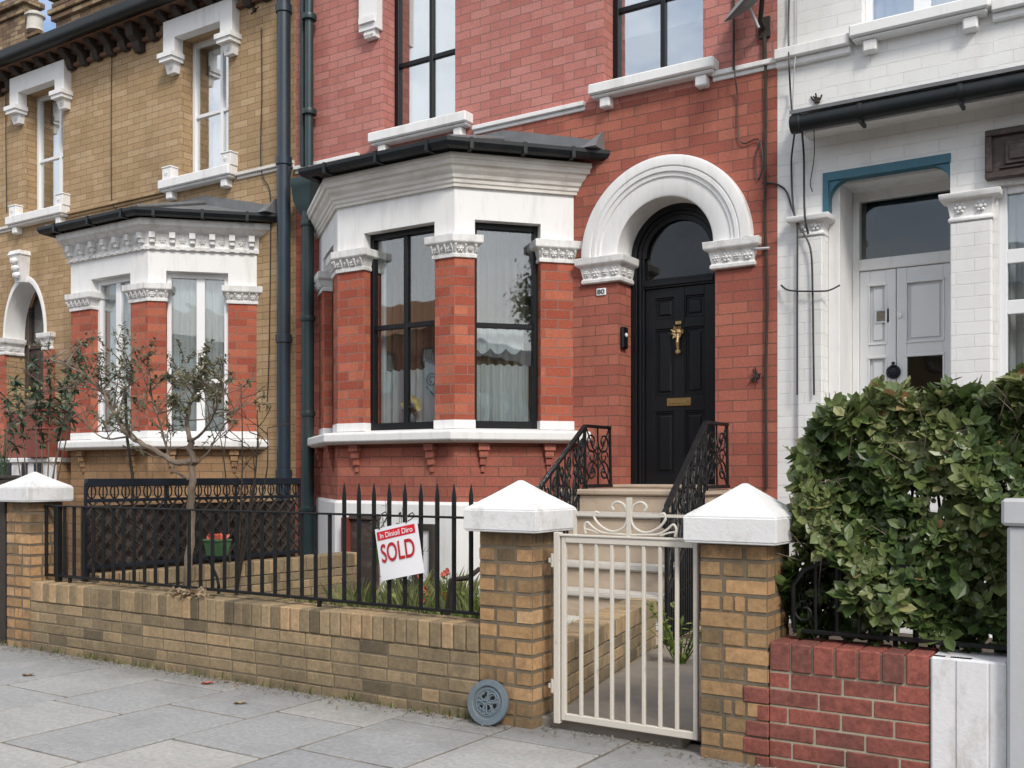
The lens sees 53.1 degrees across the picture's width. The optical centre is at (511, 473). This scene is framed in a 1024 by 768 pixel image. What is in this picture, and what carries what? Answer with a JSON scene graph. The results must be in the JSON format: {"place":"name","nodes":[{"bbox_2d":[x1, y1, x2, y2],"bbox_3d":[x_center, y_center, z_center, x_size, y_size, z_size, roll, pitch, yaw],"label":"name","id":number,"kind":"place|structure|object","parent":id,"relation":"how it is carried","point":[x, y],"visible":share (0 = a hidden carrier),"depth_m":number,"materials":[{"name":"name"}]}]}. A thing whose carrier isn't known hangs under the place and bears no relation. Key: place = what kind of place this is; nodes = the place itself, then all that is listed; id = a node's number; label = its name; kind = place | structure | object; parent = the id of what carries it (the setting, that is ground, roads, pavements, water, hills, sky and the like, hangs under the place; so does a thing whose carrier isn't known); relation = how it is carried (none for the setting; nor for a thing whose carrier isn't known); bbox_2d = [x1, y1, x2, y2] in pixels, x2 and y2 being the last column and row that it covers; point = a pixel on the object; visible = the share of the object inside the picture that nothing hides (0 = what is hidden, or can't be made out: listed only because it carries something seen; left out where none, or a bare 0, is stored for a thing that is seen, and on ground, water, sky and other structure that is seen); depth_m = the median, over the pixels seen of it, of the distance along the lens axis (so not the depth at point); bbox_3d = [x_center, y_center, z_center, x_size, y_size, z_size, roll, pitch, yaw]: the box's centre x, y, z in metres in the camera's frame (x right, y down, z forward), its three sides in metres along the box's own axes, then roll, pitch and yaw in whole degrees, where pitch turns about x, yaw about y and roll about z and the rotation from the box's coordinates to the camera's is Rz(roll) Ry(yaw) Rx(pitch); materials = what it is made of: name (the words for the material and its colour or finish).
{"place":"outdoors","nodes":[
{"label":"outdoors","id":0,"kind":"place"},
{"bbox_2d":[0,0,55,31],"label":"sky","id":1,"kind":"structure","parent":0,"point":[48,25],"materials":[{"name":"blue"}]},
{"bbox_2d":[0,643,770,767],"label":"pavement","id":2,"kind":"structure","parent":0,"point":[398,742],"depth_m":5.16,"materials":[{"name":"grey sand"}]},
{"bbox_2d":[0,475,19,642],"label":"gate post","id":3,"kind":"object","parent":2,"relation":"on","point":[3,563],"visible":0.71,"depth_m":7.86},
{"bbox_2d":[0,472,72,648],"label":"gate pier","id":4,"kind":"structure","parent":2,"relation":"on","point":[27,497],"depth_m":7.70,"materials":[{"name":"brick"}]},
{"bbox_2d":[1,639,472,720],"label":"weeds","id":5,"kind":"object","parent":2,"relation":"on","point":[222,677],"visible":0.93,"depth_m":6.44,"materials":[{"name":"green plant"}]},
{"bbox_2d":[0,643,776,767],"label":"weeds","id":6,"kind":"object","parent":2,"relation":"on","point":[365,707],"visible":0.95,"depth_m":5.77,"materials":[{"name":"green plant"}]},
{"bbox_2d":[467,679,508,725],"bbox_3d":[-0.124,1.185,5.309,0.236,0.234,0.080,0,0,33],"label":"round cover","id":7,"kind":"object","parent":2,"relation":"on","point":[488,702],"visible":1,"depth_m":5.30,"materials":[{"name":"grey metal"}]},
{"bbox_2d":[464,480,576,728],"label":"gate pier","id":8,"kind":"structure","parent":2,"relation":"on","point":[517,524],"depth_m":5.30,"materials":[{"name":"brick"}]},
{"bbox_2d":[683,483,800,765],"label":"gate pier","id":9,"kind":"structure","parent":2,"relation":"on","point":[742,534],"depth_m":4.63,"materials":[{"name":"brick"}]},
{"bbox_2d":[548,498,698,739],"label":"garden gate","id":10,"kind":"structure","parent":9,"relation":"attached to","point":[557,560],"depth_m":5.00,"materials":[{"name":"white metal"}]},
{"bbox_2d":[931,649,1006,767],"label":"painted wall end","id":11,"kind":"structure","parent":2,"relation":"on","point":[969,710],"depth_m":4.09,"materials":[{"name":"white paint"}]},
{"bbox_2d":[1001,498,1023,767],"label":"gate post","id":12,"kind":"object","parent":2,"relation":"on","point":[1012,513],"visible":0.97,"depth_m":3.95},
{"bbox_2d":[63,577,993,740],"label":"garden soil","id":13,"kind":"structure","parent":0,"point":[791,632],"depth_m":7.99,"materials":[{"name":"brown soil"}]},
{"bbox_2d":[0,423,13,474],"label":"potted plant","id":14,"kind":"object","parent":13,"relation":"on","point":[5,460],"visible":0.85,"depth_m":12.89,"materials":[{"name":"green plant"}]},
{"bbox_2d":[0,346,91,480],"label":"broadleaf shrub","id":15,"kind":"object","parent":13,"relation":"on","point":[15,383],"visible":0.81,"depth_m":11.08,"materials":[{"name":"green plant"}]},
{"bbox_2d":[124,387,133,504],"bbox_3d":[-3.130,0.296,8.363,0.118,2.008,0.024,0,0,33],"label":"garden stake","id":16,"kind":"object","parent":13,"relation":"on","point":[129,457],"visible":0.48,"depth_m":8.35,"materials":[{"name":"brown plant"}]},
{"bbox_2d":[4,321,268,589],"bbox_3d":[-2.876,0.040,7.935,2.934,2.591,1.062,0,0,33],"label":"tree","id":17,"kind":"object","parent":13,"relation":"on","point":[198,384],"visible":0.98,"depth_m":7.69,"materials":[{"name":"green plant"}]},
{"bbox_2d":[203,533,231,593],"bbox_3d":[-2.020,0.862,7.026,0.192,0.917,0.170,0,0,33],"label":"flower pot","id":18,"kind":"object","parent":13,"relation":"on","point":[218,544],"visible":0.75,"depth_m":6.99,"materials":[{"name":"green plastic"}]},
{"bbox_2d":[206,382,287,594],"bbox_3d":[-2.202,0.249,8.541,0.599,2.112,0.907,0,0,-42],"label":"bare shrub","id":19,"kind":"object","parent":13,"relation":"on","point":[241,556],"visible":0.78,"depth_m":8.46,"materials":[{"name":"brown plant"}]},
{"bbox_2d":[319,566,479,618],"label":"tall weeds","id":20,"kind":"object","parent":13,"relation":"on","point":[412,596],"visible":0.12,"depth_m":8.49,"materials":[{"name":"green plant"}]},
{"bbox_2d":[370,502,429,587],"bbox_3d":[-1.034,0.754,9.258,0.611,1.096,0.279,0,0,33],"label":"garden plant","id":21,"kind":"object","parent":13,"relation":"on","point":[408,580],"visible":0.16,"depth_m":9.28,"materials":[{"name":"green plant"}]},
{"bbox_2d":[390,593,439,614],"bbox_3d":[-0.562,1.043,6.601,0.223,0.519,0.508,0,0,-43],"label":"garden plant","id":22,"kind":"object","parent":13,"relation":"on","point":[393,595],"visible":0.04,"depth_m":6.67,"materials":[{"name":"green plant"}]},
{"bbox_2d":[284,584,587,622],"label":"grass","id":23,"kind":"structure","parent":13,"relation":"on","point":[374,606],"depth_m":8.85,"materials":[{"name":"green plant"}]},
{"bbox_2d":[444,567,479,615],"bbox_3d":[-0.323,0.811,6.303,0.278,0.486,0.070,0,0,23],"label":"fallen branch","id":24,"kind":"object","parent":23,"relation":"on","point":[448,604],"visible":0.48,"depth_m":6.31,"materials":[{"name":"brown wood"}]},
{"bbox_2d":[417,568,468,614],"bbox_3d":[-0.541,1.015,8.236,0.507,0.576,0.259,0,0,19],"label":"garden plant","id":25,"kind":"object","parent":13,"relation":"on","point":[443,575],"visible":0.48,"depth_m":8.21,"materials":[{"name":"green plant"}]},
{"bbox_2d":[443,588,479,618],"bbox_3d":[-0.338,1.056,7.625,0.458,0.492,0.264,0,0,33],"label":"garden plant","id":26,"kind":"object","parent":13,"relation":"on","point":[476,599],"visible":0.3,"depth_m":7.62,"materials":[{"name":"green plant"}]},
{"bbox_2d":[774,362,1023,653],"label":"hedge","id":27,"kind":"object","parent":13,"relation":"on","point":[862,465],"visible":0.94,"depth_m":4.35,"materials":[{"name":"green plant"}]},
{"bbox_2d":[542,638,700,748],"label":"garden path","id":28,"kind":"structure","parent":0,"point":[686,696],"depth_m":5.62,"materials":[{"name":"concrete"}]},
{"bbox_2d":[646,600,700,663],"bbox_3d":[1.116,1.075,6.797,0.510,0.456,0.296,0,0,33],"label":"garden plant","id":29,"kind":"object","parent":28,"relation":"on","point":[684,656],"visible":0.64,"depth_m":6.77,"materials":[{"name":"green plant"}]},
{"label":"ground","id":30,"kind":"structure","parent":0,"visible":0},
{"bbox_2d":[0,458,70,574],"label":"porch steps","id":31,"kind":"structure","parent":30,"relation":"on","point":[64,475],"depth_m":13.24,"materials":[{"name":"white stone"}]},
{"bbox_2d":[4,409,70,457],"bbox_3d":[-6.436,-0.535,13.916,0.923,0.650,0.440,0,0,33],"label":"planter box","id":32,"kind":"object","parent":31,"relation":"on","point":[30,424],"visible":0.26,"depth_m":13.78,"materials":[{"name":"red paint"}]},
{"bbox_2d":[23,400,59,408],"bbox_3d":[-6.329,-0.925,13.787,0.460,0.110,0.460,0,0,33],"label":"bowl","id":33,"kind":"object","parent":32,"relation":"on","point":[28,403],"visible":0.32,"depth_m":13.62,"materials":[{"name":"stone"}]},
{"bbox_2d":[24,383,41,398],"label":"potted plant","id":34,"kind":"object","parent":33,"relation":"in","point":[31,397],"visible":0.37,"depth_m":13.93,"materials":[{"name":"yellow plant"}]},
{"bbox_2d":[26,427,60,457],"bbox_3d":[-6.072,-0.402,13.280,0.423,0.385,0.250,0,0,33],"label":"red box","id":35,"kind":"object","parent":31,"relation":"on","point":[31,449],"visible":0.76,"depth_m":13.18,"materials":[{"name":"paint"}]},
{"bbox_2d":[0,0,295,575],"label":"yellow brick house","id":36,"kind":"structure","parent":30,"relation":"on","point":[185,209],"depth_m":12.93,"materials":[{"name":"brick"}]},
{"bbox_2d":[5,92,6,211],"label":"cable","id":37,"kind":"object","parent":36,"relation":"attached to","point":[5,153],"visible":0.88,"depth_m":15.44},
{"bbox_2d":[25,302,42,409],"bbox_3d":[-7.041,-1.400,15.504,0.998,2.900,0.100,0,0,33],"label":"door","id":38,"kind":"structure","parent":36,"relation":"in","point":[32,351],"depth_m":15.69,"materials":[{"name":"black wood"}]},
{"bbox_2d":[5,94,69,234],"bbox_3d":[-6.860,-4.610,15.034,1.385,2.080,0.410,0,0,33],"label":"window","id":39,"kind":"structure","parent":36,"relation":"in","point":[58,213],"depth_m":15.10,"materials":[{"name":"white wood"}]},
{"bbox_2d":[54,101,59,205],"bbox_3d":[-6.582,-4.755,15.149,0.625,1.710,0.006,0,0,33],"label":"roller blind","id":40,"kind":"object","parent":36,"relation":"attached to","point":[56,149],"depth_m":15.29,"materials":[{"name":"white fabric"}]},
{"bbox_2d":[111,56,116,208],"bbox_3d":[-5.452,-4.758,14.028,0.139,2.290,0.014,0,0,33],"label":"cable","id":41,"kind":"object","parent":36,"relation":"attached to","point":[111,131],"visible":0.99,"depth_m":14.06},
{"bbox_2d":[98,276,130,438],"bbox_3d":[-4.892,-1.448,12.774,0.820,2.005,0.070,0,0,33],"label":"window","id":42,"kind":"structure","parent":36,"relation":"in","point":[119,282],"depth_m":12.79,"materials":[{"name":"white wood"}]},
{"bbox_2d":[107,282,130,431],"bbox_3d":[-4.846,-1.464,12.845,0.720,1.928,0.044,0,0,33],"label":"net curtain","id":43,"kind":"object","parent":36,"relation":"hanging from","point":[111,310],"visible":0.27,"depth_m":12.98,"materials":[{"name":"white fabric"}]},
{"bbox_2d":[158,37,236,200],"bbox_3d":[-3.946,-4.610,13.136,1.341,2.080,0.410,0,0,33],"label":"window","id":44,"kind":"structure","parent":36,"relation":"in","point":[224,174],"depth_m":13.18,"materials":[{"name":"white wood"}]},
{"bbox_2d":[167,272,227,437],"bbox_3d":[-3.835,-1.448,12.520,0.757,2.005,0.070,0,0,-12],"label":"window","id":45,"kind":"structure","parent":36,"relation":"in","point":[200,278],"depth_m":12.50,"materials":[{"name":"white wood"}]},
{"bbox_2d":[172,279,223,430],"bbox_3d":[-3.853,-1.464,12.602,0.657,1.928,0.040,0,0,-12],"label":"net curtain","id":46,"kind":"object","parent":36,"relation":"hanging from","point":[184,313],"visible":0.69,"depth_m":12.59,"materials":[{"name":"white fabric"}]},
{"bbox_2d":[213,44,227,166],"bbox_3d":[-3.668,-4.755,13.251,0.581,1.710,0.006,0,0,33],"label":"roller blind","id":47,"kind":"object","parent":36,"relation":"attached to","point":[216,104],"visible":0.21,"depth_m":13.36,"materials":[{"name":"white fabric"}]},
{"bbox_2d":[260,28,270,409],"bbox_3d":[-2.987,-3.106,12.422,0.187,4.652,0.014,0,0,33],"label":"cable","id":48,"kind":"object","parent":36,"relation":"attached to","point":[270,222],"visible":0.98,"depth_m":12.40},
{"bbox_2d":[89,552,356,604],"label":"garden wall","id":49,"kind":"structure","parent":30,"relation":"on","point":[351,565],"depth_m":8.86,"materials":[{"name":"brick"}]},
{"bbox_2d":[81,478,300,581],"bbox_3d":[-2.566,0.492,8.462,0.090,0.915,2.089,0,0,37],"label":"trellis","id":50,"kind":"object","parent":49,"relation":"on","point":[285,505],"visible":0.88,"depth_m":8.27,"materials":[{"name":"black metal"}]},
{"bbox_2d":[30,579,479,718],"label":"garden wall","id":51,"kind":"structure","parent":30,"relation":"on","point":[416,661],"depth_m":6.24,"materials":[{"name":"brick"}]},
{"bbox_2d":[165,586,215,599],"bbox_3d":[-2.113,0.776,6.721,0.546,0.093,0.182,0,0,39],"label":"dry leaf clump","id":52,"kind":"object","parent":51,"relation":"on","point":[200,592],"visible":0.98,"depth_m":6.67,"materials":[{"name":"beige plant"}]},
{"bbox_2d":[44,483,479,615],"bbox_3d":[-1.815,0.438,6.605,4.056,0.765,0.040,0,0,33],"label":"iron railing","id":53,"kind":"object","parent":51,"relation":"on","point":[58,575],"visible":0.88,"depth_m":6.44,"materials":[{"name":"black metal"}]},
{"bbox_2d":[375,512,424,580],"bbox_3d":[-0.628,0.414,5.817,0.357,0.399,0.082,0,0,33],"label":"sold sign","id":54,"kind":"object","parent":53,"relation":"attached to","point":[399,550],"visible":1,"depth_m":5.79,"materials":[{"name":"white plastic"}]},
{"bbox_2d":[367,545,377,601],"bbox_3d":[-0.816,0.574,6.056,0.097,0.398,0.020,0,0,33],"label":"garden cane","id":55,"kind":"object","parent":51,"relation":"on","point":[369,595],"depth_m":6.06,"materials":[{"name":"brown plant"}]},
{"bbox_2d":[290,0,778,597],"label":"red brick house","id":56,"kind":"structure","parent":30,"relation":"on","point":[584,146],"depth_m":10.00,"materials":[{"name":"brick"}]},
{"bbox_2d":[332,292,332,427],"bbox_3d":[-1.890,-1.448,11.290,0.070,2.005,0.797,0,0,-18],"label":"window","id":57,"kind":"structure","parent":56,"relation":"in","point":[332,292],"depth_m":11.64,"materials":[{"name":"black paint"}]},
{"bbox_2d":[341,516,379,599],"bbox_3d":[-1.531,0.870,10.328,0.439,0.900,0.098,0,0,33],"label":"cellar hatch","id":58,"kind":"object","parent":56,"relation":"attached to","point":[366,544],"visible":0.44,"depth_m":10.32,"materials":[{"name":"black paint"}]},
{"bbox_2d":[381,241,386,422],"bbox_3d":[-1.323,-1.464,10.563,0.065,1.928,0.018,0,0,33],"label":"side curtain","id":59,"kind":"object","parent":56,"relation":"hanging from","point":[384,346],"visible":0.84,"depth_m":10.56,"materials":[{"name":"white fabric"}]},
{"bbox_2d":[370,225,434,430],"bbox_3d":[-1.054,-1.448,10.275,0.940,2.005,0.070,0,0,33],"label":"window","id":60,"kind":"structure","parent":56,"relation":"in","point":[406,234],"depth_m":10.28,"materials":[{"name":"black paint"}]},
{"bbox_2d":[387,368,424,422],"bbox_3d":[-0.964,-0.784,10.377,0.780,0.568,0.055,0,0,33],"label":"net curtain","id":61,"kind":"object","parent":56,"relation":"hanging from","point":[395,392],"visible":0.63,"depth_m":10.48,"materials":[{"name":"white fabric"}]},
{"bbox_2d":[387,234,434,371],"bbox_3d":[-0.931,-1.464,10.464,0.880,1.928,0.081,0,0,33],"label":"curtain","id":62,"kind":"object","parent":56,"relation":"hanging from","point":[422,295],"visible":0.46,"depth_m":10.52,"materials":[{"name":"white fabric"}]},
{"bbox_2d":[401,395,421,421],"bbox_3d":[-1.023,-0.649,10.309,0.278,0.298,0.139,0,0,33],"label":"flower vase","id":63,"kind":"object","parent":56,"relation":"on","point":[416,401],"visible":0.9,"depth_m":10.30,"materials":[{"name":"yellow metal"}]},
{"bbox_2d":[396,523,434,586],"bbox_3d":[-0.939,0.792,9.977,0.454,0.616,0.047,0,0,33],"label":"basement window","id":64,"kind":"structure","parent":56,"relation":"attached to","point":[428,544],"depth_m":9.90,"materials":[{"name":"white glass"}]},
{"bbox_2d":[368,0,472,150],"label":"window","id":65,"kind":"structure","parent":56,"relation":"in","point":[457,122],"depth_m":11.31,"materials":[{"name":"black paint"}]},
{"bbox_2d":[423,359,434,421],"bbox_3d":[-0.759,-0.840,10.216,0.307,0.639,0.029,0,0,33],"label":"carved chair back","id":66,"kind":"object","parent":56,"relation":"in","point":[429,391],"visible":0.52,"depth_m":10.26,"materials":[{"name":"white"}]},
{"bbox_2d":[412,0,454,122],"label":"roller blind","id":67,"kind":"object","parent":56,"relation":"attached to","point":[445,67],"visible":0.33,"depth_m":11.41,"materials":[{"name":"white fabric"}]},
{"bbox_2d":[477,328,523,353],"bbox_3d":[-0.127,-1.319,10.172,0.501,0.258,0.031,0,0,-16],"label":"lace valance","id":68,"kind":"object","parent":56,"relation":"hanging from","point":[500,341],"visible":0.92,"depth_m":10.17,"materials":[{"name":"white fabric"}]},
{"bbox_2d":[477,364,527,421],"bbox_3d":[-0.102,-0.794,10.157,0.561,0.588,0.051,0,0,-15],"label":"net curtain","id":69,"kind":"object","parent":56,"relation":"hanging from","point":[502,392],"visible":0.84,"depth_m":10.16,"materials":[{"name":"white fabric"}]},
{"bbox_2d":[477,230,528,421],"bbox_3d":[-0.135,-1.464,10.276,0.642,1.928,0.074,0,0,-17],"label":"curtain","id":70,"kind":"object","parent":56,"relation":"hanging from","point":[503,278],"visible":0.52,"depth_m":10.28,"materials":[{"name":"white fabric"}]},
{"bbox_2d":[475,222,537,428],"bbox_3d":[-0.074,-1.448,10.057,0.701,2.005,0.070,0,0,-15],"label":"window","id":71,"kind":"structure","parent":56,"relation":"in","point":[533,230],"depth_m":10.09,"materials":[{"name":"black paint"}]},
{"bbox_2d":[596,288,605,295],"bbox_3d":[0.865,-1.765,9.929,0.104,0.072,0.018,0,0,33],"label":"house number","id":72,"kind":"object","parent":56,"relation":"attached to","point":[600,291],"visible":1,"depth_m":9.92,"materials":[{"name":"white ceramic"}]},
{"bbox_2d":[620,326,627,348],"bbox_3d":[1.091,-1.315,9.887,0.050,0.210,0.110,0,0,33],"label":"doorbell","id":73,"kind":"object","parent":56,"relation":"attached to","point":[623,337],"visible":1,"depth_m":9.86,"materials":[{"name":"black paint"}]},
{"bbox_2d":[588,0,718,110],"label":"window","id":74,"kind":"structure","parent":56,"relation":"in","point":[700,70],"depth_m":9.70,"materials":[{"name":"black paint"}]},
{"bbox_2d":[622,0,702,39],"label":"roller blind","id":75,"kind":"object","parent":56,"relation":"attached to","point":[647,20],"visible":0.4,"depth_m":9.95,"materials":[{"name":"white fabric"}]},
{"bbox_2d":[646,283,713,484],"bbox_3d":[1.601,-0.841,9.826,0.710,1.912,0.105,0,0,33],"label":"door","id":76,"kind":"structure","parent":56,"relation":"in","point":[679,320],"depth_m":9.84,"materials":[{"name":"black paint"}]},
{"bbox_2d":[732,0,734,69],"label":"cable","id":77,"kind":"object","parent":56,"relation":"attached to","point":[733,40],"visible":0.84,"depth_m":9.15,"materials":[{"name":"black plastic"}]},
{"bbox_2d":[723,0,770,59],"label":"satellite dish","id":78,"kind":"object","parent":56,"relation":"attached to","point":[740,7],"visible":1,"depth_m":8.92,"materials":[{"name":"grey metal"}]},
{"bbox_2d":[734,69,763,179],"bbox_3d":[2.087,-3.457,9.091,0.284,1.718,0.066,0,0,33],"label":"cable","id":79,"kind":"object","parent":56,"relation":"attached to","point":[760,144],"visible":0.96,"depth_m":9.07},
{"bbox_2d":[750,367,760,382],"bbox_3d":[2.161,-0.876,9.074,0.104,0.148,0.047,0,0,33],"label":"wall fixing","id":80,"kind":"object","parent":56,"relation":"attached to","point":[756,375],"depth_m":9.06,"materials":[{"name":"black metal"}]},
{"bbox_2d":[750,247,769,249],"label":"cable","id":81,"kind":"object","parent":56,"relation":"attached to","point":[759,248],"visible":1,"depth_m":9.01,"materials":[{"name":"white plastic"}]},
{"bbox_2d":[764,24,768,488],"bbox_3d":[2.239,-1.921,9.020,0.046,4.100,0.026,0,0,33],"label":"cable","id":82,"kind":"object","parent":56,"relation":"attached to","point":[766,271],"visible":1,"depth_m":9.01,"materials":[{"name":"black plastic"}]},
{"bbox_2d":[567,598,656,705],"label":"garden wall","id":83,"kind":"structure","parent":30,"relation":"on","point":[604,645],"depth_m":6.26,"materials":[{"name":"brick"}]},
{"bbox_2d":[560,484,731,644],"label":"front steps","id":84,"kind":"structure","parent":30,"relation":"on","point":[653,497],"depth_m":8.43,"materials":[{"name":"stone"}]},
{"bbox_2d":[536,424,612,533],"bbox_3d":[0.490,0.425,8.904,0.090,1.749,1.807,0,0,28],"label":"handrail","id":85,"kind":"object","parent":84,"relation":"attached to","point":[578,465],"visible":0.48,"depth_m":9.12,"materials":[{"name":"black metal"}]},
{"bbox_2d":[660,421,729,644],"bbox_3d":[1.478,0.425,8.260,0.104,1.749,1.812,0,0,27],"label":"handrail","id":86,"kind":"object","parent":84,"relation":"attached to","point":[690,494],"visible":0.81,"depth_m":8.07,"materials":[{"name":"black metal"}]},
{"bbox_2d":[743,635,938,767],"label":"garden wall","id":87,"kind":"structure","parent":30,"relation":"on","point":[834,703],"depth_m":4.38,"materials":[{"name":"red brick"}]},
{"bbox_2d":[791,561,1006,650],"bbox_3d":[1.637,0.547,4.375,0.901,0.329,0.030,0,0,33],"label":"iron railing","id":88,"kind":"object","parent":87,"relation":"on","point":[836,632],"visible":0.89,"depth_m":4.50,"materials":[{"name":"black metal"}]},
{"bbox_2d":[774,0,1023,637],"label":"white brick house","id":89,"kind":"structure","parent":30,"relation":"on","point":[907,215],"depth_m":8.70,"materials":[{"name":"brick"}]},
{"bbox_2d":[763,182,814,394],"bbox_3d":[2.403,-1.625,8.887,0.484,1.903,0.073,0,0,45],"label":"cable","id":90,"kind":"object","parent":89,"relation":"attached to","point":[811,256],"visible":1,"depth_m":8.73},
{"bbox_2d":[788,0,792,109],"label":"cable","id":91,"kind":"object","parent":89,"relation":"attached to","point":[789,57],"visible":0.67,"depth_m":8.87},
{"bbox_2d":[790,134,797,394],"bbox_3d":[2.423,-1.803,8.748,0.059,2.247,0.327,0,0,9],"label":"cable","id":92,"kind":"object","parent":89,"relation":"attached to","point":[796,267],"visible":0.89,"depth_m":8.80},
{"bbox_2d":[792,0,797,109],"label":"cable","id":93,"kind":"object","parent":89,"relation":"attached to","point":[795,56],"visible":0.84,"depth_m":8.86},
{"bbox_2d":[801,132,808,233],"bbox_3d":[2.489,-2.488,8.691,0.060,0.886,0.290,0,0,19],"label":"cable","id":94,"kind":"object","parent":89,"relation":"attached to","point":[804,208],"visible":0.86,"depth_m":8.75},
{"bbox_2d":[780,284,839,291],"bbox_3d":[2.539,-1.596,8.767,0.515,0.112,0.089,0,0,33],"label":"cable","id":95,"kind":"object","parent":89,"relation":"attached to","point":[782,286],"visible":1,"depth_m":8.72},
{"bbox_2d":[810,129,814,191],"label":"cable","id":96,"kind":"object","parent":89,"relation":"hanging from","point":[813,160],"visible":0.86,"depth_m":8.78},
{"bbox_2d":[810,93,821,103],"bbox_3d":[2.609,-3.223,8.784,0.104,0.084,0.044,0,0,33],"label":"wall fixing","id":97,"kind":"object","parent":89,"relation":"attached to","point":[816,99],"depth_m":8.77,"materials":[{"name":"black metal"}]},
{"bbox_2d":[860,269,896,427],"bbox_3d":[3.232,-0.858,9.039,0.308,1.875,0.064,0,0,33],"label":"door","id":98,"kind":"structure","parent":89,"relation":"in","point":[878,289],"depth_m":9.03,"materials":[{"name":"grey paint"}]},
{"bbox_2d":[876,0,956,18],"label":"sheer curtain","id":99,"kind":"object","parent":89,"relation":"hanging from","point":[886,8],"visible":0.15,"depth_m":8.74,"materials":[{"name":"white fabric"}]},
{"bbox_2d":[886,263,949,388],"bbox_3d":[3.517,-0.858,8.835,0.551,1.875,0.094,0,0,33],"label":"door","id":100,"kind":"structure","parent":89,"relation":"in","point":[923,292],"depth_m":8.83,"materials":[{"name":"grey paint"}]},
{"bbox_2d":[849,0,990,55],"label":"window","id":101,"kind":"structure","parent":89,"relation":"in","point":[924,17],"depth_m":8.26,"materials":[{"name":"white wood"}]},
{"bbox_2d":[985,124,1023,181],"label":"wall plaque","id":102,"kind":"object","parent":89,"relation":"attached to","point":[1004,153],"depth_m":7.94,"materials":[{"name":"brown wood"}]},
{"bbox_2d":[999,184,1023,377],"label":"window frame","id":103,"kind":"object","parent":89,"relation":"in","point":[1007,307],"depth_m":8.05,"materials":[{"name":"white wood"}]},
{"bbox_2d":[1009,194,1023,370],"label":"sheer curtain","id":104,"kind":"object","parent":89,"relation":"hanging from","point":[1016,280],"visible":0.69,"depth_m":8.18,"materials":[{"name":"white fabric"}]}
]}

